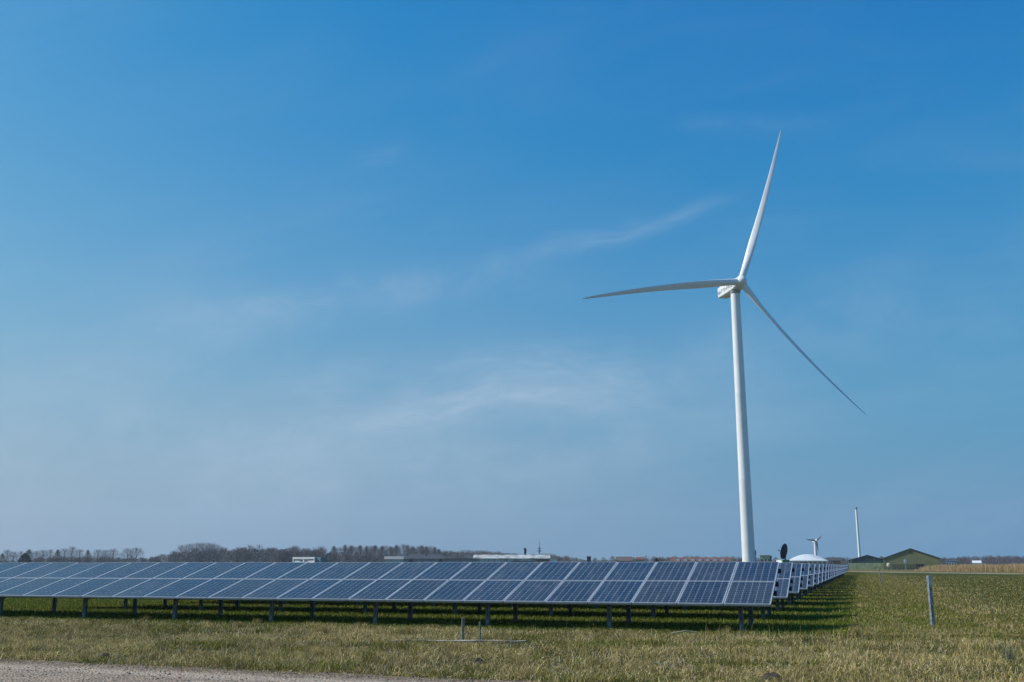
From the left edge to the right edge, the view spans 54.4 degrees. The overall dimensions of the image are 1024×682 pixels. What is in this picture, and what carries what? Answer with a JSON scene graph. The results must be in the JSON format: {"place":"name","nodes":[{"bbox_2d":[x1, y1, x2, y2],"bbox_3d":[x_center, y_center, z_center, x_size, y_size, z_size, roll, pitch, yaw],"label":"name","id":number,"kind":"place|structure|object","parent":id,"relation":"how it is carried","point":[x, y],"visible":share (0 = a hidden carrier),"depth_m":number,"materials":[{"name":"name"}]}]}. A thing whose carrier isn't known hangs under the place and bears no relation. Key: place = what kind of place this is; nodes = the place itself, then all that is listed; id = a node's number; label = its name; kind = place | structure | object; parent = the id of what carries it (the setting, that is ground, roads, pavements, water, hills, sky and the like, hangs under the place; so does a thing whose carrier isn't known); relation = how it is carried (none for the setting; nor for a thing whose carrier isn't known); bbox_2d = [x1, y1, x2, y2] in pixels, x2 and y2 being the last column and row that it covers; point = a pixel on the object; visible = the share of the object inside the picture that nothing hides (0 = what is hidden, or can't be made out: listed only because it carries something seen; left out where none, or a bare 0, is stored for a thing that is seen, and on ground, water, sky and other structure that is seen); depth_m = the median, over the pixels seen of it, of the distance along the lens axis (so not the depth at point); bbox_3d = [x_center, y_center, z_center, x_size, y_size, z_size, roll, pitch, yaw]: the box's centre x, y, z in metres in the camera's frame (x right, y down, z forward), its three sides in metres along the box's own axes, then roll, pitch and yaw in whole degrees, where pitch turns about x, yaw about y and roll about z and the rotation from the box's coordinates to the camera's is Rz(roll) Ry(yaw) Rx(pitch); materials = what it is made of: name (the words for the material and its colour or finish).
{"place":"outdoors","nodes":[
{"label":"outdoors","id":0,"kind":"place"},
{"bbox_2d":[0,658,579,681],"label":"gravel road","id":1,"kind":"structure","parent":0,"point":[103,675],"depth_m":13.12,"materials":[{"name":"grey gravel"}]},
{"bbox_2d":[293,557,326,562],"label":"building","id":2,"kind":"structure","parent":0,"point":[320,560],"depth_m":224.18,"materials":[{"name":"white paint"}]},
{"bbox_2d":[0,566,1023,681],"bbox_3d":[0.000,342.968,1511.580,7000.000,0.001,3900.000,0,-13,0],"label":"ground","id":3,"kind":"structure","parent":0,"point":[894,573],"depth_m":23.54,"materials":[{"name":"green plant"}]},
{"bbox_2d":[0,553,5,562],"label":"bare tree","id":4,"kind":"object","parent":3,"relation":"on","point":[2,556],"visible":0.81,"depth_m":625.41,"materials":[{"name":"brown plant"}]},
{"bbox_2d":[2,550,12,562],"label":"bare tree","id":5,"kind":"object","parent":3,"relation":"on","point":[6,552],"visible":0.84,"depth_m":632.97,"materials":[{"name":"brown plant"}]},
{"bbox_2d":[7,551,17,562],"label":"bare tree","id":6,"kind":"object","parent":3,"relation":"on","point":[13,556],"visible":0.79,"depth_m":640.63,"materials":[{"name":"brown plant"}]},
{"bbox_2d":[18,553,31,562],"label":"evergreen tree","id":7,"kind":"object","parent":3,"relation":"on","point":[25,557],"visible":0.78,"depth_m":546.56,"materials":[{"name":"green plant"}]},
{"bbox_2d":[25,549,33,561],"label":"bare tree","id":8,"kind":"object","parent":3,"relation":"on","point":[29,552],"visible":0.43,"depth_m":633.58,"materials":[{"name":"brown plant"}]},
{"bbox_2d":[32,551,41,562],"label":"bare tree","id":9,"kind":"object","parent":3,"relation":"on","point":[34,557],"visible":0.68,"depth_m":641.01,"materials":[{"name":"brown plant"}]},
{"bbox_2d":[35,549,49,562],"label":"bare tree","id":10,"kind":"object","parent":3,"relation":"on","point":[42,559],"visible":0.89,"depth_m":625.01,"materials":[{"name":"brown plant"}]},
{"bbox_2d":[44,550,55,562],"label":"bare tree","id":11,"kind":"object","parent":3,"relation":"on","point":[50,554],"visible":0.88,"depth_m":633.20,"materials":[{"name":"brown plant"}]},
{"bbox_2d":[52,549,61,562],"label":"bare tree","id":12,"kind":"object","parent":3,"relation":"on","point":[56,554],"visible":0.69,"depth_m":641.02,"materials":[{"name":"brown plant"}]},
{"bbox_2d":[57,548,71,562],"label":"bare tree","id":13,"kind":"object","parent":3,"relation":"on","point":[64,552],"visible":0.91,"depth_m":625.40,"materials":[{"name":"brown plant"}]},
{"bbox_2d":[67,546,77,562],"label":"bare tree","id":14,"kind":"object","parent":3,"relation":"on","point":[71,556],"visible":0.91,"depth_m":633.50,"materials":[{"name":"brown plant"}]},
{"bbox_2d":[72,549,85,562],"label":"bare tree","id":15,"kind":"object","parent":3,"relation":"on","point":[79,552],"visible":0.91,"depth_m":641.32,"materials":[{"name":"brown plant"}]},
{"bbox_2d":[84,550,90,562],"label":"bare tree","id":16,"kind":"object","parent":3,"relation":"on","point":[87,555],"visible":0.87,"depth_m":625.38,"materials":[{"name":"brown plant"}]},
{"bbox_2d":[91,549,104,562],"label":"bare tree","id":17,"kind":"object","parent":3,"relation":"on","point":[96,560],"visible":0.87,"depth_m":633.17,"materials":[{"name":"brown plant"}]},
{"bbox_2d":[98,550,110,562],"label":"bare tree","id":18,"kind":"object","parent":3,"relation":"on","point":[105,556],"visible":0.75,"depth_m":641.21,"materials":[{"name":"brown plant"}]},
{"bbox_2d":[105,549,121,561],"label":"bare tree","id":19,"kind":"object","parent":3,"relation":"on","point":[114,551],"visible":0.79,"depth_m":625.14,"materials":[{"name":"brown plant"}]},
{"bbox_2d":[119,548,133,561],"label":"bare tree","id":20,"kind":"object","parent":3,"relation":"on","point":[127,551],"visible":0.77,"depth_m":586.64,"materials":[{"name":"brown plant"}]},
{"bbox_2d":[127,548,144,561],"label":"bare tree","id":21,"kind":"object","parent":3,"relation":"on","point":[140,552],"visible":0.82,"depth_m":586.67,"materials":[{"name":"brown plant"}]},
{"bbox_2d":[175,545,188,561],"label":"bare tree","id":22,"kind":"object","parent":3,"relation":"on","point":[181,551],"visible":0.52,"depth_m":689.22,"materials":[{"name":"brown plant"}]},
{"bbox_2d":[182,544,195,561],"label":"bare tree","id":23,"kind":"object","parent":3,"relation":"on","point":[189,546],"visible":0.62,"depth_m":688.90,"materials":[{"name":"brown plant"}]},
{"bbox_2d":[187,542,202,560],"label":"bare tree","id":24,"kind":"object","parent":3,"relation":"on","point":[194,545],"visible":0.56,"depth_m":689.78,"materials":[{"name":"brown plant"}]},
{"bbox_2d":[196,542,210,561],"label":"bare tree","id":25,"kind":"object","parent":3,"relation":"on","point":[202,549],"visible":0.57,"depth_m":689.05,"materials":[{"name":"brown plant"}]},
{"bbox_2d":[201,542,216,561],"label":"bare tree","id":26,"kind":"object","parent":3,"relation":"on","point":[209,548],"visible":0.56,"depth_m":689.11,"materials":[{"name":"brown plant"}]},
{"bbox_2d":[207,544,221,561],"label":"bare tree","id":27,"kind":"object","parent":3,"relation":"on","point":[216,546],"visible":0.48,"depth_m":690.10,"materials":[{"name":"brown plant"}]},
{"bbox_2d":[0,544,473,562],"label":"wood","id":28,"kind":"object","parent":3,"relation":"on","point":[241,555],"visible":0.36,"depth_m":667.05,"materials":[{"name":"plant"}]},
{"bbox_2d":[330,546,337,560],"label":"bare tree","id":29,"kind":"object","parent":3,"relation":"on","point":[334,550],"visible":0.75,"depth_m":674.27,"materials":[{"name":"brown plant"}]},
{"bbox_2d":[332,547,345,561],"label":"bare tree","id":30,"kind":"object","parent":3,"relation":"on","point":[339,553],"visible":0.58,"depth_m":681.85,"materials":[{"name":"brown plant"}]},
{"bbox_2d":[340,544,350,561],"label":"bare tree","id":31,"kind":"object","parent":3,"relation":"on","point":[345,548],"visible":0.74,"depth_m":688.00,"materials":[{"name":"brown plant"}]},
{"bbox_2d":[344,545,355,561],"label":"bare tree","id":32,"kind":"object","parent":3,"relation":"on","point":[349,550],"visible":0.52,"depth_m":694.87,"materials":[{"name":"brown plant"}]},
{"bbox_2d":[350,547,362,559],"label":"bare tree","id":33,"kind":"object","parent":3,"relation":"on","point":[355,552],"visible":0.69,"depth_m":674.37,"materials":[{"name":"brown plant"}]},
{"bbox_2d":[355,546,365,561],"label":"bare tree","id":34,"kind":"object","parent":3,"relation":"on","point":[361,550],"visible":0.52,"depth_m":681.77,"materials":[{"name":"brown plant"}]},
{"bbox_2d":[361,546,370,561],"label":"bare tree","id":35,"kind":"object","parent":3,"relation":"on","point":[366,548],"visible":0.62,"depth_m":688.24,"materials":[{"name":"brown plant"}]},
{"bbox_2d":[368,545,381,561],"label":"bare tree","id":36,"kind":"object","parent":3,"relation":"on","point":[374,552],"visible":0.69,"depth_m":674.61,"materials":[{"name":"brown plant"}]},
{"bbox_2d":[378,546,386,561],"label":"bare tree","id":37,"kind":"object","parent":3,"relation":"on","point":[381,551],"visible":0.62,"depth_m":681.41,"materials":[{"name":"brown plant"}]},
{"bbox_2d":[379,545,392,561],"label":"bare tree","id":38,"kind":"object","parent":3,"relation":"on","point":[386,549],"visible":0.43,"depth_m":688.91,"materials":[{"name":"brown plant"}]},
{"bbox_2d":[386,547,393,555],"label":"bare tree","id":39,"kind":"object","parent":3,"relation":"on","point":[391,550],"visible":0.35,"depth_m":695.02,"materials":[{"name":"brown plant"}]},
{"bbox_2d":[0,562,780,631],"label":"solar panel row","id":40,"kind":"object","parent":3,"relation":"on","point":[629,584],"visible":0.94,"depth_m":25.52,"materials":[{"name":"glass"}]},
{"bbox_2d":[384,556,403,561],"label":"shed","id":41,"kind":"structure","parent":3,"relation":"on","point":[393,558],"depth_m":547.75,"materials":[{"name":"white metal"}]},
{"bbox_2d":[390,544,401,555],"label":"bare tree","id":42,"kind":"object","parent":3,"relation":"on","point":[394,552],"visible":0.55,"depth_m":674.77,"materials":[{"name":"brown plant"}]},
{"bbox_2d":[393,545,411,555],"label":"bare tree","id":43,"kind":"object","parent":3,"relation":"on","point":[403,549],"visible":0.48,"depth_m":682.10,"materials":[{"name":"brown plant"}]},
{"bbox_2d":[409,546,426,553],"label":"bare tree","id":44,"kind":"object","parent":3,"relation":"on","point":[417,548],"visible":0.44,"depth_m":674.74,"materials":[{"name":"brown plant"}]},
{"bbox_2d":[415,545,428,553],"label":"bare tree","id":45,"kind":"object","parent":3,"relation":"on","point":[423,551],"visible":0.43,"depth_m":681.47,"materials":[{"name":"brown plant"}]},
{"bbox_2d":[431,547,437,553],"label":"bare tree","id":46,"kind":"object","parent":3,"relation":"on","point":[434,550],"visible":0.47,"depth_m":674.99,"materials":[{"name":"brown plant"}]},
{"bbox_2d":[397,554,472,561],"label":"warehouse","id":47,"kind":"structure","parent":3,"relation":"on","point":[426,557],"depth_m":607.83,"materials":[{"name":"grey metal"}]},
{"bbox_2d":[390,639,525,642],"bbox_3d":[-1.024,5.694,18.870,2.585,0.054,0.120,-1,-9,4],"label":"plank","id":48,"kind":"object","parent":3,"relation":"on","point":[512,641],"visible":0.59,"depth_m":18.82,"materials":[{"name":"grey wood"}]},
{"bbox_2d":[123,563,794,618],"bbox_3d":[-3.758,7.964,31.363,24.390,1.927,3.178,-4,-13,18],"label":"solar panel row","id":49,"kind":"object","parent":3,"relation":"on","point":[784,579],"visible":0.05,"depth_m":28.51,"materials":[{"name":"glass"}]},
{"bbox_2d":[461,617,464,639],"bbox_3d":[-0.945,5.650,19.132,0.059,0.650,0.040,3,-13,-11],"label":"wooden stake","id":50,"kind":"object","parent":3,"relation":"on","point":[462,629],"visible":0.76,"depth_m":19.14,"materials":[{"name":"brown wood"}]},
{"bbox_2d":[471,657,486,663],"bbox_3d":[-0.502,4.775,14.857,0.257,0.113,0.235,-7,-15,29],"label":"molehill","id":51,"kind":"object","parent":3,"relation":"on","point":[479,659],"visible":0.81,"depth_m":14.80,"materials":[{"name":"soil"}]},
{"bbox_2d":[479,621,480,639],"bbox_3d":[-0.617,5.726,19.285,0.044,0.570,0.025,3,-13,-11],"label":"wooden stake","id":52,"kind":"object","parent":3,"relation":"on","point":[479,630],"visible":0.76,"depth_m":19.30,"materials":[{"name":"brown wood"}]},
{"bbox_2d":[217,563,803,611],"bbox_3d":[-2.066,9.056,36.196,24.390,1.927,3.178,-4,-13,18],"label":"solar panel row","id":53,"kind":"object","parent":3,"relation":"on","point":[796,584],"visible":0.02,"depth_m":32.58,"materials":[{"name":"glass"}]},
{"bbox_2d":[473,555,550,561],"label":"greenhouse","id":54,"kind":"object","parent":3,"relation":"on","point":[511,558],"visible":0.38,"depth_m":439.55,"materials":[{"name":"white glass"}]},
{"bbox_2d":[440,550,602,561],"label":"thicket","id":55,"kind":"object","parent":3,"relation":"on","point":[557,557],"visible":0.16,"depth_m":628.53,"materials":[{"name":"plant"}]},
{"bbox_2d":[579,555,781,562],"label":"village trees","id":56,"kind":"object","parent":3,"relation":"on","point":[662,559],"visible":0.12,"depth_m":617.84,"materials":[{"name":"plant"}]},
{"bbox_2d":[672,630,697,633],"bbox_3d":[3.407,5.729,19.590,0.553,0.071,0.032,2,-13,-9],"label":"stick","id":57,"kind":"object","parent":3,"relation":"on","point":[683,631],"visible":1,"depth_m":19.57,"materials":[{"name":"wood"}]},
{"bbox_2d":[582,131,864,561],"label":"wind turbine","id":58,"kind":"object","parent":3,"relation":"on","point":[731,288],"visible":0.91,"depth_m":347.96,"materials":[{"name":"paint"}]},
{"bbox_2d":[759,555,770,561],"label":"shed","id":59,"kind":"structure","parent":3,"relation":"on","point":[765,558],"depth_m":410.32,"materials":[{"name":"green metal"}]},
{"bbox_2d":[759,672,783,681],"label":"molehill","id":60,"kind":"object","parent":3,"relation":"on","point":[769,675],"visible":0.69,"depth_m":12.56,"materials":[{"name":"soil"}]},
{"bbox_2d":[787,563,810,605],"bbox_3d":[-0.373,10.148,41.030,24.390,1.927,3.178,-4,-13,18],"label":"solar panel row","id":61,"kind":"object","parent":3,"relation":"on","point":[805,582],"visible":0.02,"depth_m":37.26,"materials":[{"name":"glass"}]},
{"bbox_2d":[796,564,816,600],"bbox_3d":[1.319,11.240,45.863,24.390,1.927,3.178,-4,-13,18],"label":"solar panel row","id":62,"kind":"object","parent":3,"relation":"on","point":[812,575],"visible":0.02,"depth_m":42.01,"materials":[{"name":"glass"}]},
{"bbox_2d":[790,554,830,563],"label":"tent hall","id":63,"kind":"structure","parent":3,"relation":"on","point":[809,558],"depth_m":264.66,"materials":[{"name":"fabric"}]},
{"bbox_2d":[803,564,820,595],"bbox_3d":[3.011,12.332,50.696,24.390,1.927,3.178,-4,-13,18],"label":"solar panel row","id":64,"kind":"object","parent":3,"relation":"on","point":[817,578],"visible":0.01,"depth_m":46.86,"materials":[{"name":"glass"}]},
{"bbox_2d":[806,536,820,555],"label":"wind turbine","id":65,"kind":"object","parent":3,"relation":"on","point":[815,545],"visible":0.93,"depth_m":927.79,"materials":[{"name":"paint"}]},
{"bbox_2d":[808,564,824,592],"bbox_3d":[4.703,13.424,55.529,24.390,1.927,3.178,-4,-13,18],"label":"solar panel row","id":66,"kind":"object","parent":3,"relation":"on","point":[821,577],"visible":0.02,"depth_m":51.73,"materials":[{"name":"glass"}]},
{"bbox_2d":[813,564,827,591],"bbox_3d":[13.564,13.977,57.974,9.240,1.926,3.177,-4,-13,18],"label":"solar panel row","id":67,"kind":"object","parent":3,"relation":"on","point":[824,575],"visible":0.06,"depth_m":56.62,"materials":[{"name":"glass"}]},
{"bbox_2d":[817,564,829,588],"bbox_3d":[15.256,15.069,62.807,9.240,1.926,3.177,-4,-13,18],"label":"solar panel row","id":68,"kind":"object","parent":3,"relation":"on","point":[827,578],"visible":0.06,"depth_m":61.54,"materials":[{"name":"glass"}]},
{"bbox_2d":[820,564,831,587],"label":"solar panel row","id":69,"kind":"object","parent":3,"relation":"on","point":[821,584],"visible":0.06,"depth_m":66.30,"materials":[{"name":"glass"}]},
{"bbox_2d":[823,564,833,585],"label":"solar panel row","id":70,"kind":"object","parent":3,"relation":"on","point":[831,573],"visible":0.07,"depth_m":71.14,"materials":[{"name":"glass"}]},
{"bbox_2d":[825,565,835,584],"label":"solar panel row","id":71,"kind":"object","parent":3,"relation":"on","point":[834,573],"visible":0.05,"depth_m":75.52,"materials":[{"name":"glass"}]},
{"bbox_2d":[824,556,857,567],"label":"hedge","id":72,"kind":"object","parent":3,"relation":"on","point":[844,559],"visible":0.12,"depth_m":651.51,"materials":[{"name":"plant"}]},
{"bbox_2d":[855,507,860,556],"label":"tower shaft","id":73,"kind":"object","parent":3,"relation":"on","point":[858,539],"visible":0.91,"depth_m":549.48,"materials":[{"name":"paint"}]},
{"bbox_2d":[893,565,916,569],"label":"rail fence","id":74,"kind":"object","parent":3,"relation":"on","point":[903,568],"visible":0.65,"depth_m":329.38,"materials":[{"name":"metal"}]},
{"bbox_2d":[926,575,934,625],"bbox_3d":[10.132,6.427,24.053,0.090,1.504,0.071,5,-14,-19],"label":"metal post","id":75,"kind":"object","parent":3,"relation":"on","point":[930,599],"visible":0.87,"depth_m":24.07,"materials":[{"name":"metal"}]},
{"bbox_2d":[945,560,956,565],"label":"shed","id":76,"kind":"structure","parent":3,"relation":"on","point":[950,562],"depth_m":409.91,"materials":[{"name":"white metal"}]},
{"bbox_2d":[914,563,1023,571],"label":"reeds","id":77,"kind":"object","parent":3,"relation":"on","point":[1013,567],"visible":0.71,"depth_m":251.06,"materials":[{"name":"beige plant"}]},
{"bbox_2d":[940,555,1023,564],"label":"tree belt","id":78,"kind":"object","parent":3,"relation":"on","point":[1003,560],"visible":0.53,"depth_m":643.61,"materials":[{"name":"brown plant"}]},
{"bbox_2d":[997,641,1019,661],"bbox_3d":[7.455,4.672,14.995,0.483,0.355,0.522,0,-13,0],"label":"rush tuft","id":79,"kind":"object","parent":3,"relation":"on","point":[1008,655],"visible":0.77,"depth_m":14.95,"materials":[{"name":"green plant"}]},
{"bbox_2d":[0,0,1023,564],"label":"sky","id":80,"kind":"structure","parent":0,"point":[280,274],"materials":[{"name":"blue"}]},
{"bbox_2d":[616,557,631,561],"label":"house","id":81,"kind":"structure","parent":0,"point":[624,559],"depth_m":489.81,"materials":[{"name":"brick"}]},
{"bbox_2d":[636,557,643,561],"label":"house","id":82,"kind":"structure","parent":0,"point":[639,559],"depth_m":507.87,"materials":[{"name":"tile"}]},
{"bbox_2d":[670,557,730,562],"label":"row house","id":83,"kind":"structure","parent":0,"point":[700,559],"depth_m":549.07,"materials":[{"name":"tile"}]},
{"bbox_2d":[778,544,789,562],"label":"satellite dish","id":84,"kind":"object","parent":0,"point":[783,551],"visible":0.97,"depth_m":248.74,"materials":[{"name":"metal"}]},
{"bbox_2d":[827,557,841,564],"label":"house","id":85,"kind":"structure","parent":0,"point":[837,560],"depth_m":547.15,"materials":[{"name":"brick"}]},
{"bbox_2d":[848,555,883,568],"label":"barn","id":86,"kind":"structure","parent":0,"point":[867,562],"depth_m":419.85,"materials":[{"name":"metal"}]},
{"bbox_2d":[882,548,940,569],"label":"barn","id":87,"kind":"structure","parent":0,"point":[912,557],"depth_m":390.97,"materials":[{"name":"green metal"}]},
{"bbox_2d":[916,564,923,569],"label":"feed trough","id":88,"kind":"object","parent":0,"point":[918,566],"visible":0.82,"depth_m":326.74,"materials":[{"name":"grey"}]},
{"bbox_2d":[848,571,1011,573],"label":"farm track","id":89,"kind":"structure","parent":0,"point":[934,572],"depth_m":219.16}
]}

